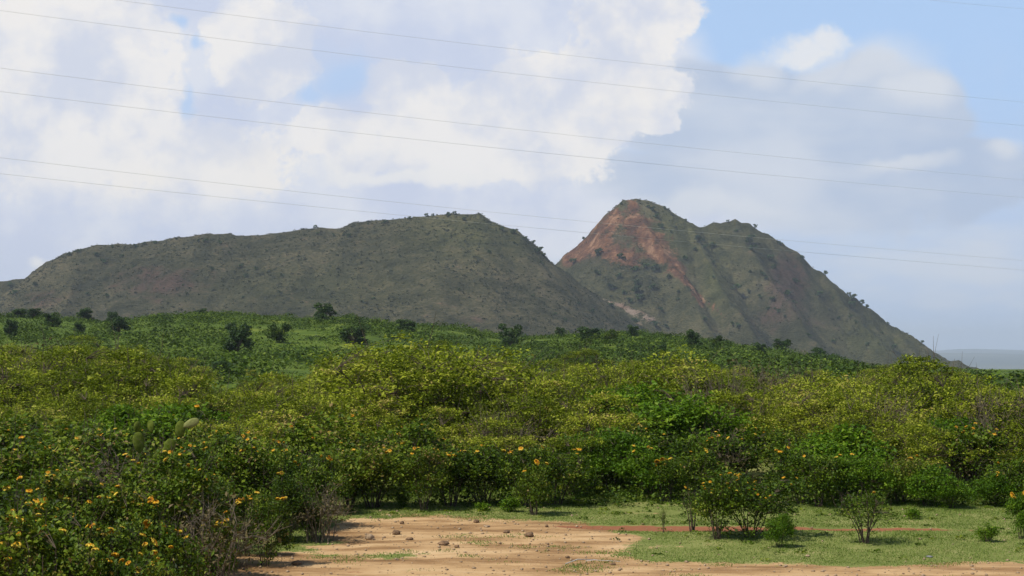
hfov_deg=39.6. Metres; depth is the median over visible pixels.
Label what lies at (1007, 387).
thorn shrub
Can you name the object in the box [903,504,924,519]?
bush
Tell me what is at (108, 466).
shrub
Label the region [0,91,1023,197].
power line
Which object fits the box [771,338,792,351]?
dark tree
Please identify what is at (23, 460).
lantana shrub
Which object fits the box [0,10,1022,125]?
power line
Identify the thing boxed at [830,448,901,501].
leafy shrub
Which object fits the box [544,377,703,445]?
leafy shrub
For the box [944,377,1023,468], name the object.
dry shrub
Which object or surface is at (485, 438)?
thorn shrub
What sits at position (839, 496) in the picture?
leafy shrub
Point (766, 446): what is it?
lantana shrub
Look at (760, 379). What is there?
thorn shrub
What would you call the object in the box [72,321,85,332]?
dark tree
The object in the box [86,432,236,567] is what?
lantana shrub
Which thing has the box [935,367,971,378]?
thorn shrub
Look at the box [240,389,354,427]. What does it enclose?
thorn shrub
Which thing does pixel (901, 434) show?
thorn shrub
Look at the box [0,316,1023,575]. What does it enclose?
ground
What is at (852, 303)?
hill tree
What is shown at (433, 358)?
thorn shrub
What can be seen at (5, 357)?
thorn shrub
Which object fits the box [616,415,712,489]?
lantana shrub
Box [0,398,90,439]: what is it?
thorn shrub
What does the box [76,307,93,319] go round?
dark tree
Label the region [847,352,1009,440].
thorn shrub
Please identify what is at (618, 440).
leafy shrub
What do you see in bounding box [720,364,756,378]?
thorn shrub
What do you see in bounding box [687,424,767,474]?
dry shrub
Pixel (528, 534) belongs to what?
clod
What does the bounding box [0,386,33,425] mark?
thorn shrub
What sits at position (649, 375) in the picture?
thorn shrub
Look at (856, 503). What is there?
sparse shrub
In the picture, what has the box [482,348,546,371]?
thorn shrub
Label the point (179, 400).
thorn shrub
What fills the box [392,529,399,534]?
clod
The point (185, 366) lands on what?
thorn shrub
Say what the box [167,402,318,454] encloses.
thorn shrub
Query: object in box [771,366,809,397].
thorn shrub
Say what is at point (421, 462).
lantana shrub
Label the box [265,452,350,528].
lantana shrub
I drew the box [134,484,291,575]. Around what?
dry shrub
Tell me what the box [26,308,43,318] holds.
dark tree
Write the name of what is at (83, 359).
thorn shrub
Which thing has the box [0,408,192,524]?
lantana shrub
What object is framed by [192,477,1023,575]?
grass
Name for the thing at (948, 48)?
sky
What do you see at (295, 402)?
thorn shrub
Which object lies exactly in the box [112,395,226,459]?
lantana shrub
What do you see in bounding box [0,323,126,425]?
thorn shrub
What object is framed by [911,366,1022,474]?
thorn shrub
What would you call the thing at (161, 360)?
thorn shrub
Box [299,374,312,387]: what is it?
thorn shrub
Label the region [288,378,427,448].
thorn shrub
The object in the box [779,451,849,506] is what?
lantana shrub
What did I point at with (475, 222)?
power line
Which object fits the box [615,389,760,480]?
leafy shrub
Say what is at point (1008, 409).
thorn shrub
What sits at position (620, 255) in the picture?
hill bush
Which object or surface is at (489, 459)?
lantana shrub
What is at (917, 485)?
leafy shrub
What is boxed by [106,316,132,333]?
dark tree
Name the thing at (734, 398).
thorn shrub
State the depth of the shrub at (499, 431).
26.33 m
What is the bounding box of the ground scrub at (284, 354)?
[0,310,1023,399]
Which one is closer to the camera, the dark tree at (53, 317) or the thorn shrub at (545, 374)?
the thorn shrub at (545, 374)
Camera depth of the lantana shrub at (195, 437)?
22.41 m
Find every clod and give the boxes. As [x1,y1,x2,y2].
[291,560,301,565]
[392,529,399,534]
[437,540,449,545]
[524,532,533,536]
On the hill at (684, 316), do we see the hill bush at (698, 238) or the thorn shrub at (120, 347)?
the hill bush at (698, 238)
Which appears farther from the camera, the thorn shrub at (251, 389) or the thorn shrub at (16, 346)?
the thorn shrub at (16, 346)
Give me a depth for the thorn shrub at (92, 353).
74.12 m
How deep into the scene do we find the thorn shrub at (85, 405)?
29.43 m
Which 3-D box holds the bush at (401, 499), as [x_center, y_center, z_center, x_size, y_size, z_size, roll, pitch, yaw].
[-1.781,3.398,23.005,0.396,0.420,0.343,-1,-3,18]
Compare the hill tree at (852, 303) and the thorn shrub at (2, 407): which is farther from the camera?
the hill tree at (852, 303)
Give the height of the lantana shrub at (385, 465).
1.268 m
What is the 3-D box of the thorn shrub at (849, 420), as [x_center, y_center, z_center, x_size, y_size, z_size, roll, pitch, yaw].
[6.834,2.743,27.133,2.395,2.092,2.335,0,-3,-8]
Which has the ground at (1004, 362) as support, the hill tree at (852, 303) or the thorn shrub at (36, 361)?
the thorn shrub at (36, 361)
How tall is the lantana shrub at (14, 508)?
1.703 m
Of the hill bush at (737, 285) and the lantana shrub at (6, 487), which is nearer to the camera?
the lantana shrub at (6, 487)
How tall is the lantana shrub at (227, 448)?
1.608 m
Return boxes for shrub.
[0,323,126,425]
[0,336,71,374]
[0,339,46,359]
[0,339,51,362]
[0,346,46,416]
[0,362,129,426]
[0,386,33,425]
[0,394,76,492]
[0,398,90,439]
[0,403,22,419]
[0,407,52,443]
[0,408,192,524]
[0,422,117,523]
[0,460,88,565]
[0,470,59,575]
[0,486,120,575]
[6,339,67,391]
[7,345,75,374]
[11,448,122,539]
[14,480,136,575]
[27,333,106,362]
[31,350,217,421]
[34,339,147,420]
[34,427,207,559]
[43,369,137,427]
[45,320,233,410]
[57,396,205,439]
[58,339,155,366]
[65,347,155,366]
[72,474,184,575]
[82,334,195,381]
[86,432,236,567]
[87,342,156,358]
[91,502,226,575]
[97,533,184,575]
[100,447,244,554]
[109,429,245,512]
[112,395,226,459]
[114,358,242,426]
[119,398,256,454]
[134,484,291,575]
[140,352,214,389]
[141,355,254,421]
[161,458,241,565]
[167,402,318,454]
[171,417,252,506]
[174,356,222,385]
[183,421,310,516]
[196,511,241,575]
[203,390,301,431]
[206,382,241,416]
[214,354,303,428]
[216,435,314,512]
[217,375,278,404]
[228,492,266,556]
[237,486,297,567]
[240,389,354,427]
[242,463,334,541]
[244,369,256,379]
[248,363,342,440]
[252,381,286,391]
[253,432,307,478]
[254,365,368,426]
[257,398,382,462]
[262,377,290,384]
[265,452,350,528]
[271,330,443,442]
[286,479,358,542]
[287,500,325,538]
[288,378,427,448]
[292,314,570,441]
[297,336,484,390]
[297,444,354,498]
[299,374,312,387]
[315,442,394,507]
[316,434,429,508]
[333,399,434,479]
[355,406,468,490]
[361,378,479,422]
[388,438,456,509]
[394,372,540,450]
[397,344,535,390]
[400,345,577,441]
[406,332,456,365]
[406,392,502,449]
[419,443,489,506]
[436,349,606,452]
[440,439,517,503]
[448,406,542,486]
[461,400,559,487]
[462,373,610,454]
[479,359,583,450]
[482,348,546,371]
[487,439,561,506]
[506,455,559,514]
[511,442,602,506]
[517,356,556,379]
[519,371,621,451]
[521,354,581,386]
[530,354,590,440]
[540,419,611,493]
[543,372,672,483]
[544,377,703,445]
[548,339,619,372]
[550,426,621,494]
[553,344,730,404]
[558,353,597,435]
[559,361,587,379]
[574,353,710,442]
[575,423,662,493]
[584,357,651,412]
[601,348,663,380]
[610,437,686,497]
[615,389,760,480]
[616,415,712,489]
[646,450,690,501]
[659,508,666,532]
[662,359,782,424]
[668,360,769,418]
[670,440,740,494]
[674,361,747,412]
[676,484,699,531]
[684,474,750,540]
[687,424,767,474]
[687,428,775,488]
[690,464,814,541]
[702,371,775,411]
[703,362,795,476]
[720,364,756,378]
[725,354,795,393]
[726,422,839,485]
[743,387,844,463]
[745,368,775,393]
[747,360,890,435]
[761,512,797,547]
[763,442,832,503]
[764,360,830,437]
[765,419,904,494]
[767,364,942,455]
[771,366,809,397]
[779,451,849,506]
[800,383,936,451]
[802,363,826,381]
[809,378,920,482]
[815,364,879,426]
[817,452,870,501]
[821,385,930,480]
[826,487,904,543]
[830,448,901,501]
[840,361,896,388]
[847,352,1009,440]
[851,407,991,472]
[852,362,880,382]
[856,356,929,412]
[862,359,923,380]
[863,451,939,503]
[872,339,985,437]
[875,340,1018,466]
[893,463,959,506]
[910,412,1011,479]
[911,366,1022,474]
[924,412,1021,486]
[926,429,1000,487]
[926,474,982,508]
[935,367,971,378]
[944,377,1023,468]
[958,372,981,384]
[965,471,1019,507]
[970,447,1023,496]
[971,375,1023,448]
[972,381,1015,428]
[982,391,1023,445]
[985,413,1023,474]
[992,389,1023,435]
[1003,488,1023,538]
[1013,474,1023,488]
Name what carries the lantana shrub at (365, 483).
on the ground at (1004, 362)
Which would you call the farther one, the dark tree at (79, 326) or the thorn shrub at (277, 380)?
the dark tree at (79, 326)
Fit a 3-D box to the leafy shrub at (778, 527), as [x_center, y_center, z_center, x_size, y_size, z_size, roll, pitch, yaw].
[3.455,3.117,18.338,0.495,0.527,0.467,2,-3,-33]
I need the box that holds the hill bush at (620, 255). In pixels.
[616,253,625,258]
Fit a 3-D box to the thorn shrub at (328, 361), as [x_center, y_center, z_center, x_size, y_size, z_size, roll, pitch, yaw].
[-3.335,2.565,35.777,5.056,3.276,5.280,-2,-3,41]
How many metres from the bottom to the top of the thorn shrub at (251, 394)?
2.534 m
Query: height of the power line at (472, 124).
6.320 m
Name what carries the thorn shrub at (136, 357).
on the ground at (1004, 362)
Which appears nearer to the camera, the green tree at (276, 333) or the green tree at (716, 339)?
the green tree at (276, 333)
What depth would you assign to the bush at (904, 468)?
23.30 m
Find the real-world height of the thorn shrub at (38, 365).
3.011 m
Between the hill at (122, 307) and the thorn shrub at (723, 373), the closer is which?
the thorn shrub at (723, 373)
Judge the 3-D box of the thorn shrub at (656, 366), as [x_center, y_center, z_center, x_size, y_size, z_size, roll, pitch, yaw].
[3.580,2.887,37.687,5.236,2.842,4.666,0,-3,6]
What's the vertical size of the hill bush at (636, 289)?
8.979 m
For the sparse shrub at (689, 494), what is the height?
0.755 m
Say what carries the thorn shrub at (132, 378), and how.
on the ground at (1004, 362)
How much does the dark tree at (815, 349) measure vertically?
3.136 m
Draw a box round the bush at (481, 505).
[474,500,491,510]
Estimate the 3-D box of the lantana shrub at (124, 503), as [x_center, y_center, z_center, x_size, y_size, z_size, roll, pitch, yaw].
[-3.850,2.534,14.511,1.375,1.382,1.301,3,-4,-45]
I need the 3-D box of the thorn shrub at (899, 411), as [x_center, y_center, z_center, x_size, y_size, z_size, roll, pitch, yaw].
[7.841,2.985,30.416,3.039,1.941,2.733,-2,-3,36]
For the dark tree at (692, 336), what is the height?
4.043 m
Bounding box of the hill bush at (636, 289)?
[631,285,640,293]
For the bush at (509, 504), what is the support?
on the ground at (1004, 362)
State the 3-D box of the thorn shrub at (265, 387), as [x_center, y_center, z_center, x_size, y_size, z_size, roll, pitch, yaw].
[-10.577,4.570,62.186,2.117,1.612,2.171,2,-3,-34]
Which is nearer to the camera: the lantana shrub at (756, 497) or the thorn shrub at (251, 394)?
the lantana shrub at (756, 497)
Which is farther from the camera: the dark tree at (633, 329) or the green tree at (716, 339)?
the dark tree at (633, 329)
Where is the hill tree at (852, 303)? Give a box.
[848,301,855,308]
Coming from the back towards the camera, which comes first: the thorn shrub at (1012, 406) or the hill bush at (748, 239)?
the hill bush at (748, 239)
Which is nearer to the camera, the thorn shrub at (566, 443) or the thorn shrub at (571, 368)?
the thorn shrub at (566, 443)
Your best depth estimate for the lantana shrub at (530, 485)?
21.77 m
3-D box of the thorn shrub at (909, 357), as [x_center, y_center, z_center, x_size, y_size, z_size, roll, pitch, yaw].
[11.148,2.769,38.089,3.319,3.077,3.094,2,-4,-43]
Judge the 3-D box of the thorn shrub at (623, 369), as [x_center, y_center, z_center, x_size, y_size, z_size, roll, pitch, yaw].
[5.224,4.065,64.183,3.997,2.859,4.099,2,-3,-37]
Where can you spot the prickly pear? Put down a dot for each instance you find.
(180, 429)
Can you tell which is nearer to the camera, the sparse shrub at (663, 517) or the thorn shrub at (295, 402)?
the sparse shrub at (663, 517)
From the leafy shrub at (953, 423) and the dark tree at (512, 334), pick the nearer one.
the leafy shrub at (953, 423)
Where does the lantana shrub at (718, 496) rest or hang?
on the ground at (1004, 362)
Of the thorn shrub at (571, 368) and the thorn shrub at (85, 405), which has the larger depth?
the thorn shrub at (571, 368)
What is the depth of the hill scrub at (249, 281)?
1168.48 m
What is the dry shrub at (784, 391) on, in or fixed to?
on the ground at (1004, 362)
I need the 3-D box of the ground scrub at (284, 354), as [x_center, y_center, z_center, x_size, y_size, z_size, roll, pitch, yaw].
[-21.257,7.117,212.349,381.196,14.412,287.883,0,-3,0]
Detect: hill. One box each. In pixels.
[0,213,641,336]
[555,199,978,368]
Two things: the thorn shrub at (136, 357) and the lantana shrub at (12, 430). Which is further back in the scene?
the thorn shrub at (136, 357)
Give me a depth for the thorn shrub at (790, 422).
30.56 m
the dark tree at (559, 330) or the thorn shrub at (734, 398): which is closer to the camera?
the thorn shrub at (734, 398)
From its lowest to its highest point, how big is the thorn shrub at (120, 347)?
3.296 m
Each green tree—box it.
[264,323,291,342]
[601,329,620,340]
[711,335,721,346]
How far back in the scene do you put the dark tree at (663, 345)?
187.44 m
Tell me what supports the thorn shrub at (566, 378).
on the ground at (1004, 362)
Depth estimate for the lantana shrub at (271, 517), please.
16.65 m
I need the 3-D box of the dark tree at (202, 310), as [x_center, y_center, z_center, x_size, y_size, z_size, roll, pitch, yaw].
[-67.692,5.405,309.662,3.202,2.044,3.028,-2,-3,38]
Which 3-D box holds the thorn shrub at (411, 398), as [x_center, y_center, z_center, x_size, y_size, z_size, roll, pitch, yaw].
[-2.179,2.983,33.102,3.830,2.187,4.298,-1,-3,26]
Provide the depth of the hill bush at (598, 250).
1446.18 m
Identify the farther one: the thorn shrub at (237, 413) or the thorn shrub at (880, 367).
the thorn shrub at (880, 367)
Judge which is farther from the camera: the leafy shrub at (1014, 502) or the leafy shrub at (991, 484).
the leafy shrub at (991, 484)
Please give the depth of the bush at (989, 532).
18.74 m
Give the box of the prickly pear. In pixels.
[133,418,198,568]
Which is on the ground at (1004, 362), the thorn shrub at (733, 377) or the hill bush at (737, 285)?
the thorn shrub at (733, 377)
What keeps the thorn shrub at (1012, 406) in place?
on the ground at (1004, 362)
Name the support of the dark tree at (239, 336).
on the ground at (1004, 362)
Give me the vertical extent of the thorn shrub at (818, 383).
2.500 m
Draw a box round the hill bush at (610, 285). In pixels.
[607,283,616,290]
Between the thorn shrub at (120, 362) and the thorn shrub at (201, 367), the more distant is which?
the thorn shrub at (201, 367)
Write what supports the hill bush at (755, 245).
on the hill at (684, 316)
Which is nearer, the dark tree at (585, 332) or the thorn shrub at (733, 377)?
the thorn shrub at (733, 377)
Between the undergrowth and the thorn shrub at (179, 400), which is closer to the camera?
the undergrowth
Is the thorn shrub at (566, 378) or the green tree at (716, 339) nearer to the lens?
the thorn shrub at (566, 378)
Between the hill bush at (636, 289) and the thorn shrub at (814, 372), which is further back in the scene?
the hill bush at (636, 289)
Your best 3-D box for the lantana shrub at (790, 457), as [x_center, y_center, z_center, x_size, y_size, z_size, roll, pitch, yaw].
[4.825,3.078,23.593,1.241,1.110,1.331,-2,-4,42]
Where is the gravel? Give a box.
[212,506,1021,575]
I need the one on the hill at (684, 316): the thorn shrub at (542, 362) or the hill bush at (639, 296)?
the hill bush at (639, 296)
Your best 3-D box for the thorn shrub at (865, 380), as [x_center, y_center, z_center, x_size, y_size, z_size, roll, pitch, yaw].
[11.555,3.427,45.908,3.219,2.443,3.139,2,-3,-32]
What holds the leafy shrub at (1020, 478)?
on the ground at (1004, 362)
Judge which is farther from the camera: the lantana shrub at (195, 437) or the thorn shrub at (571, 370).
the thorn shrub at (571, 370)
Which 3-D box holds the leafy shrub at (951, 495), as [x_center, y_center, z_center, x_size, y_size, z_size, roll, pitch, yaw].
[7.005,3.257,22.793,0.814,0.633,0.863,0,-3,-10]
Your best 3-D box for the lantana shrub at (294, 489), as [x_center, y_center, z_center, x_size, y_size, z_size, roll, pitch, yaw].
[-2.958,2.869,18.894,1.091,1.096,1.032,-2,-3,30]
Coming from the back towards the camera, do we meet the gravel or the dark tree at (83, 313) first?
the dark tree at (83, 313)
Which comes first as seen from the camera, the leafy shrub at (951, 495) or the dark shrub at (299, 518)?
the dark shrub at (299, 518)
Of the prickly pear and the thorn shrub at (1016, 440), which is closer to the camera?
the prickly pear
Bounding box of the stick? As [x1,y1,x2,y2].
[565,559,620,563]
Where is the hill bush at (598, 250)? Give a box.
[594,248,602,255]
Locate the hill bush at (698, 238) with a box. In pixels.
[694,235,704,243]
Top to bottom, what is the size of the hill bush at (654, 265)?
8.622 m
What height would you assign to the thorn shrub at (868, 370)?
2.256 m
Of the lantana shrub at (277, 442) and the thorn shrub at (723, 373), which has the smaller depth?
the lantana shrub at (277, 442)
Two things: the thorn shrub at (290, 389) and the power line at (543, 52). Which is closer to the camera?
the thorn shrub at (290, 389)
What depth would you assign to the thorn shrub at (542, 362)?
60.58 m
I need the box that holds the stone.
[365,534,373,539]
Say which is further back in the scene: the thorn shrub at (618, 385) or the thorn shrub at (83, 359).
the thorn shrub at (83, 359)
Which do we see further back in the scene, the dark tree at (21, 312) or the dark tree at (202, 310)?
the dark tree at (202, 310)
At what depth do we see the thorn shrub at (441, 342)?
87.19 m
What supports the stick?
on the ground at (1004, 362)
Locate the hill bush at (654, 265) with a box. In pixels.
[651,264,658,270]
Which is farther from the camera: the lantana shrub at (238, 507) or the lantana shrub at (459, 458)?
the lantana shrub at (459, 458)
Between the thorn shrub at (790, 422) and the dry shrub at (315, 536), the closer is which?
the dry shrub at (315, 536)
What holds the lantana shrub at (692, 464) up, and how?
on the ground at (1004, 362)
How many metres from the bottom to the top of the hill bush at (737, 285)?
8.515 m
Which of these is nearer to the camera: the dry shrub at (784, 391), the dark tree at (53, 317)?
the dry shrub at (784, 391)
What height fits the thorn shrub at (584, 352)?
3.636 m
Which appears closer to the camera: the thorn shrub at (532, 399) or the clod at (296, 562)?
the clod at (296, 562)
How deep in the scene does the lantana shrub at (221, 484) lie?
18.00 m
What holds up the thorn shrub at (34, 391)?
on the ground at (1004, 362)
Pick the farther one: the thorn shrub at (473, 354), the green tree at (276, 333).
the green tree at (276, 333)
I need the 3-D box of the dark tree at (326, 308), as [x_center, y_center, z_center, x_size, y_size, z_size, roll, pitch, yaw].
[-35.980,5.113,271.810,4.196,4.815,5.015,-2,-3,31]
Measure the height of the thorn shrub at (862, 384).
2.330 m
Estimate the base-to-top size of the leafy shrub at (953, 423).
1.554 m
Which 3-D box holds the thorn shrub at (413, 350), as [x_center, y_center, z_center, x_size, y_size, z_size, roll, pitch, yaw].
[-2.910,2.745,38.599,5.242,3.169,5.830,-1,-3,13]
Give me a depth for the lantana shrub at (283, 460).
20.22 m
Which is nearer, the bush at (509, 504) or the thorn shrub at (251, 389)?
the bush at (509, 504)
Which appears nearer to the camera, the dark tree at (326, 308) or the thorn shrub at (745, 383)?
the thorn shrub at (745, 383)
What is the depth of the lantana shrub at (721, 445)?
25.74 m
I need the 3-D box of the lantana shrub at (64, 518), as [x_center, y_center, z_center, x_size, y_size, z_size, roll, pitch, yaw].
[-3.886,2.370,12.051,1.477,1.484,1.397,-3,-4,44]
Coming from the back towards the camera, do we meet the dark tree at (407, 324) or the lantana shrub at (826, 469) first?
the dark tree at (407, 324)
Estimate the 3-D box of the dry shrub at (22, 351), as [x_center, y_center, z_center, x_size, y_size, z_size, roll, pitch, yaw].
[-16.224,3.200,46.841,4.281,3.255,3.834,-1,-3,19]
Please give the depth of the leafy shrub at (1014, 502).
19.03 m
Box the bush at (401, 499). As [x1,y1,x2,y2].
[393,485,413,507]
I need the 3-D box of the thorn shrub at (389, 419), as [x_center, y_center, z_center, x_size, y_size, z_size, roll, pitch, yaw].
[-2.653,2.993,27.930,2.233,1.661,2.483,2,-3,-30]
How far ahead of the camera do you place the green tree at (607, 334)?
242.04 m
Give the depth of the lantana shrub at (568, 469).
23.20 m
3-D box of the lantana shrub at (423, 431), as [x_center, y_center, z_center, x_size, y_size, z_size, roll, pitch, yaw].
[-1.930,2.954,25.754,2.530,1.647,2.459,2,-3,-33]
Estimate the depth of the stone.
19.03 m
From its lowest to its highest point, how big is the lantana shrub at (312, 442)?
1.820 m
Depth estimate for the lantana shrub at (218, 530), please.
14.70 m
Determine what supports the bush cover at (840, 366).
on the ground at (1004, 362)
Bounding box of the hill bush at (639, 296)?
[635,294,644,299]
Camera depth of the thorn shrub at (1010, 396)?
32.72 m
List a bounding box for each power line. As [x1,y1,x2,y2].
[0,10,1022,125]
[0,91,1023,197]
[3,68,1018,179]
[6,158,1023,260]
[7,174,1016,269]
[119,0,1017,101]
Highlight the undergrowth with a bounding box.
[231,473,1018,507]
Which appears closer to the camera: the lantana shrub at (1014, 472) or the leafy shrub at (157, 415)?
the lantana shrub at (1014, 472)
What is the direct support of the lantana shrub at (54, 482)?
on the ground at (1004, 362)
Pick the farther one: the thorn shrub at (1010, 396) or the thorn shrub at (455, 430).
the thorn shrub at (1010, 396)
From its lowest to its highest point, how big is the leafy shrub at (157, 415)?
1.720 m
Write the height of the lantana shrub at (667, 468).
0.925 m
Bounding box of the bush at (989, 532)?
[969,519,1006,541]
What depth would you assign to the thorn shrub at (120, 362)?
37.23 m
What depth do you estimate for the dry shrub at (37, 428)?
21.22 m
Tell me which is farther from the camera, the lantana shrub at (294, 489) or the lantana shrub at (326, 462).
the lantana shrub at (326, 462)
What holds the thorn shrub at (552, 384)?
on the ground at (1004, 362)
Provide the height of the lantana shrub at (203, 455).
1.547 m
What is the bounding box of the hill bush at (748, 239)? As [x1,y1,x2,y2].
[745,234,755,244]
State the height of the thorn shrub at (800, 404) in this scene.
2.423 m
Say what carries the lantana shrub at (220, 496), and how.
on the ground at (1004, 362)
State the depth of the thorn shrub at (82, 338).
108.47 m
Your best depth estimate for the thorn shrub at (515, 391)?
29.78 m
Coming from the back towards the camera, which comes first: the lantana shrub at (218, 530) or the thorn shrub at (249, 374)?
the thorn shrub at (249, 374)
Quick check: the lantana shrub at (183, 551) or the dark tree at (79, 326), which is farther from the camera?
the dark tree at (79, 326)
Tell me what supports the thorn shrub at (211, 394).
on the ground at (1004, 362)
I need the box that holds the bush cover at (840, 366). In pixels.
[0,310,880,384]
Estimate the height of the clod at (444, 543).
0.073 m
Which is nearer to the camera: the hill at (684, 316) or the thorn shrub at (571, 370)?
the thorn shrub at (571, 370)
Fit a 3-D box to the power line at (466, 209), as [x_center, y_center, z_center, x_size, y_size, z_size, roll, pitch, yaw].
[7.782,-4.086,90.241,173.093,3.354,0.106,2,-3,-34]
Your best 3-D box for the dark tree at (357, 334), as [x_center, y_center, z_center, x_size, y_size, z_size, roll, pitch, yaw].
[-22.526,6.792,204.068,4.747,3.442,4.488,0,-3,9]
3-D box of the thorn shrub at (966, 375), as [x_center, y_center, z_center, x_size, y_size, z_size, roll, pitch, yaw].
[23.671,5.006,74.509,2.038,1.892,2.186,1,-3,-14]
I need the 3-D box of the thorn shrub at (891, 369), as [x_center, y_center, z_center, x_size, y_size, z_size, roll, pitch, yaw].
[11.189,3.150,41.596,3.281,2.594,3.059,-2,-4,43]
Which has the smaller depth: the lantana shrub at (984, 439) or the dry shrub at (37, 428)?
the dry shrub at (37, 428)
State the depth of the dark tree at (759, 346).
244.32 m
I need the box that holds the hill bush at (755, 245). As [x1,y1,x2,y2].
[749,244,757,249]
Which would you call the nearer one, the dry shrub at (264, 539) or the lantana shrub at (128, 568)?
the lantana shrub at (128, 568)
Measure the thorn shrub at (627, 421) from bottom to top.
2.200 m
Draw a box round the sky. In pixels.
[0,0,1023,350]
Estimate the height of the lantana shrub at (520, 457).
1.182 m
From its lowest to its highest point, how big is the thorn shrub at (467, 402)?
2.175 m
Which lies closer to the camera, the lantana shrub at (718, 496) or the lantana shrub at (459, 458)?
the lantana shrub at (718, 496)
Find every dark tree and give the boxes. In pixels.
[3,319,17,339]
[8,308,27,317]
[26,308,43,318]
[43,312,62,326]
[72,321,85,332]
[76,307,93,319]
[104,311,119,320]
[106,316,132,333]
[193,308,205,313]
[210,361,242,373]
[222,322,254,351]
[313,302,336,322]
[338,324,370,343]
[395,319,416,332]
[498,323,523,345]
[554,327,565,336]
[576,326,601,342]
[625,325,638,336]
[656,340,667,355]
[685,329,702,347]
[754,342,765,352]
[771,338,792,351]
[811,347,826,356]
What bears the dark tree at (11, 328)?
on the ground at (1004, 362)
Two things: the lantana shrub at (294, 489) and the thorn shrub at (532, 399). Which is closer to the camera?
the lantana shrub at (294, 489)
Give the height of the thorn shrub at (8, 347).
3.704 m
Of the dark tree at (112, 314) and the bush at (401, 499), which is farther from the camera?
the dark tree at (112, 314)
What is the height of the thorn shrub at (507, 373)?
2.822 m
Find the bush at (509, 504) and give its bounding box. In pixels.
[498,493,523,511]
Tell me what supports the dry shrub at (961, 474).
on the ground at (1004, 362)
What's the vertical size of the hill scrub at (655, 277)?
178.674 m
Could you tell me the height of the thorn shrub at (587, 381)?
2.651 m
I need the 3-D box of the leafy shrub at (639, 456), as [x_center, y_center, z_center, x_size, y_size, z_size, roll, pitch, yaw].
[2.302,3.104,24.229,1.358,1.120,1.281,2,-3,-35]
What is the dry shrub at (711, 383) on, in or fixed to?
on the ground at (1004, 362)
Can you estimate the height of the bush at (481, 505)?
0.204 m
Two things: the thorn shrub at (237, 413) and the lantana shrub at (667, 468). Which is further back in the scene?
the thorn shrub at (237, 413)
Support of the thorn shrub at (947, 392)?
on the ground at (1004, 362)
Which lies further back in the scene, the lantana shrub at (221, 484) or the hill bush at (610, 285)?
the hill bush at (610, 285)
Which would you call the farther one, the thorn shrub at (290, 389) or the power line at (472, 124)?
the power line at (472, 124)
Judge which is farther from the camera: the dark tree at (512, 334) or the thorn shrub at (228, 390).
the dark tree at (512, 334)
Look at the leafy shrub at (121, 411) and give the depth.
27.81 m
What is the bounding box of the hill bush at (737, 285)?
[730,283,741,289]
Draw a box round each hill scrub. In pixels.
[0,213,644,334]
[557,199,909,361]
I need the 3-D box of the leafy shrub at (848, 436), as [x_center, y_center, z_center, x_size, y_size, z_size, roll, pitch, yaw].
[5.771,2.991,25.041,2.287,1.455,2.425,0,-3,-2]
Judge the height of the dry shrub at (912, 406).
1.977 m

